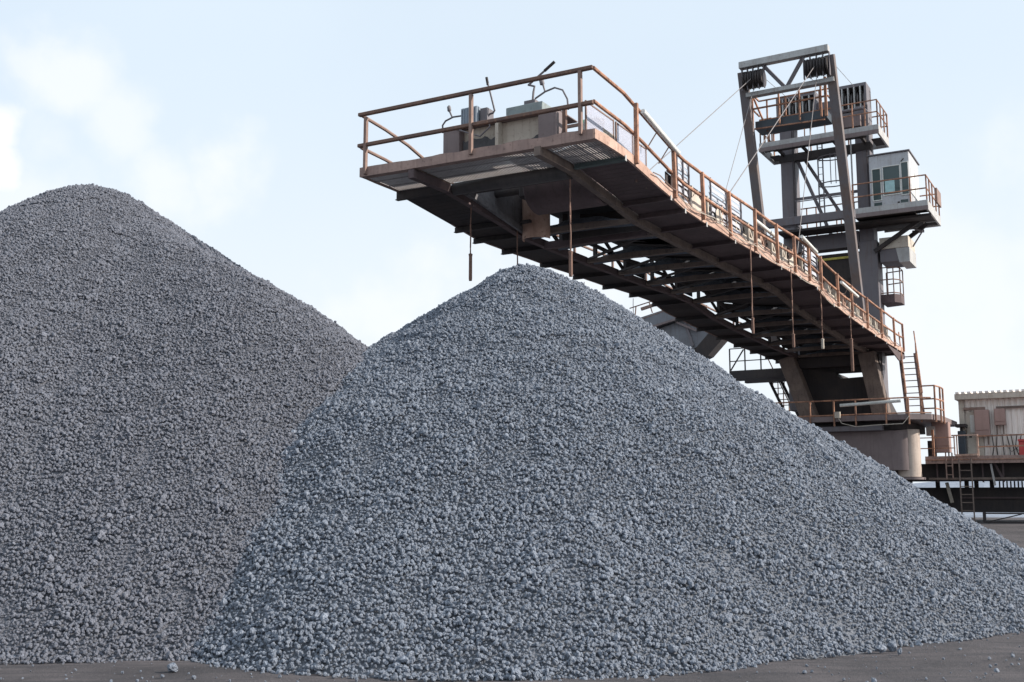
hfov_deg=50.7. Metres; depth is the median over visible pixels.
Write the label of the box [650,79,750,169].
hoist rope
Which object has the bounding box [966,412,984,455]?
door
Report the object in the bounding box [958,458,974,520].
access ladder
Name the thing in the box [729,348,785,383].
side landing
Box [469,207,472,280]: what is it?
hanging weight
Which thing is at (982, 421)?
electrical cabinet
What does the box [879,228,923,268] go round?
equipment box
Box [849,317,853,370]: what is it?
hanging weight
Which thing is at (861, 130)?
hoist tower
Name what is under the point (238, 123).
sky
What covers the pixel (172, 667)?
loose lump
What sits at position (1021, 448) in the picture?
hydrant box
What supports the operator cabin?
on the hoist tower
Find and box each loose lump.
[167,662,177,671]
[876,644,886,652]
[887,641,896,651]
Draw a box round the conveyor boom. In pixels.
[357,65,904,368]
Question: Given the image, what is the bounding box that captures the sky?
[0,0,1023,482]
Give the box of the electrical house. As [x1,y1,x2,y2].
[954,389,1023,455]
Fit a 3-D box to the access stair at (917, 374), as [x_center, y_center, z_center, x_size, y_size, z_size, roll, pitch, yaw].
[15.594,1.228,42.243,0.689,3.567,2.369,-2,-8,15]
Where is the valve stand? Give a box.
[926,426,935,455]
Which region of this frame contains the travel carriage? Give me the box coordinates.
[895,434,1023,512]
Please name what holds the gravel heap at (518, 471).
on the ground
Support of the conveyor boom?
on the slewing deck
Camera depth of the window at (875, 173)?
43.44 m
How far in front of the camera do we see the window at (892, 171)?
43.17 m
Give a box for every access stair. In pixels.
[768,360,799,417]
[898,331,924,413]
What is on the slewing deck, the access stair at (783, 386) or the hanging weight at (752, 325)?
the access stair at (783, 386)
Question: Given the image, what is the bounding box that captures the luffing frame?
[737,44,864,345]
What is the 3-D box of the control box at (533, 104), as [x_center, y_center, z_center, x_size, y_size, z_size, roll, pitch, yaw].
[0.556,-4.828,20.902,1.316,1.068,0.420,-5,-9,30]
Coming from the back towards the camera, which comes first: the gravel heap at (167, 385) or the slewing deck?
the slewing deck
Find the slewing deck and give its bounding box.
[775,351,956,482]
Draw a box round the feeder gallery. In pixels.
[629,301,726,358]
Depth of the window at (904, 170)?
42.92 m
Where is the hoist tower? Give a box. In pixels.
[759,82,941,411]
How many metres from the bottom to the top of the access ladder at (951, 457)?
0.980 m
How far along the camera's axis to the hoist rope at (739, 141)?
39.77 m
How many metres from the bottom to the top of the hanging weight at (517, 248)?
1.120 m
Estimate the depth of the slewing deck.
41.27 m
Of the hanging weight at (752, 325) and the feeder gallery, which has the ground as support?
the feeder gallery
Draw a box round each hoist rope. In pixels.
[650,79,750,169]
[722,90,753,201]
[723,67,813,201]
[797,77,816,252]
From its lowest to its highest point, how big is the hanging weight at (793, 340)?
2.220 m
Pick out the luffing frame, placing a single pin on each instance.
(822, 65)
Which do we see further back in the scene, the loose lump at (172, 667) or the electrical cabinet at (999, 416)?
the electrical cabinet at (999, 416)
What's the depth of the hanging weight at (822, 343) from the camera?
31.94 m
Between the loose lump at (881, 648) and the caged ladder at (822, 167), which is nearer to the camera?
the loose lump at (881, 648)
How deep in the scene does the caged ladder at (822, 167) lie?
45.38 m
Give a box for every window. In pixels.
[871,168,881,201]
[882,164,900,195]
[900,161,908,194]
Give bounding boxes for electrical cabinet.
[931,422,951,455]
[974,409,990,444]
[994,408,1005,433]
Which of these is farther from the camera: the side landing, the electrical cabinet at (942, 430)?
the side landing
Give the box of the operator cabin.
[867,149,919,213]
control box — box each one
[442,77,495,127]
[506,61,568,115]
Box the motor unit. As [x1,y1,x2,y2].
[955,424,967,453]
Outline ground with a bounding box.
[0,517,1023,681]
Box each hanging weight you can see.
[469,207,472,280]
[516,231,517,264]
[568,179,572,276]
[750,242,754,333]
[790,267,794,347]
[820,285,823,348]
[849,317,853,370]
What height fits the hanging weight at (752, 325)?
2.250 m
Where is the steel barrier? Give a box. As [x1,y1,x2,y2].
[983,512,1023,522]
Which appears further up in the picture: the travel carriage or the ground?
the travel carriage
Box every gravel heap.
[0,183,369,664]
[0,263,1023,681]
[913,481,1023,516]
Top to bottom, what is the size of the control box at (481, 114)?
1.038 m
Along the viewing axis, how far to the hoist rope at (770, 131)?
33.97 m
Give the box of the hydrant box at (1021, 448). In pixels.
[1018,439,1023,454]
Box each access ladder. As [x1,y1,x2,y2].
[945,453,953,478]
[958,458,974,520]
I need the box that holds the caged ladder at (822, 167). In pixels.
[816,144,847,225]
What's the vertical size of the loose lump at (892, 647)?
0.112 m
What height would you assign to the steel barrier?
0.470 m
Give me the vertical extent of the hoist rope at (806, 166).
8.462 m

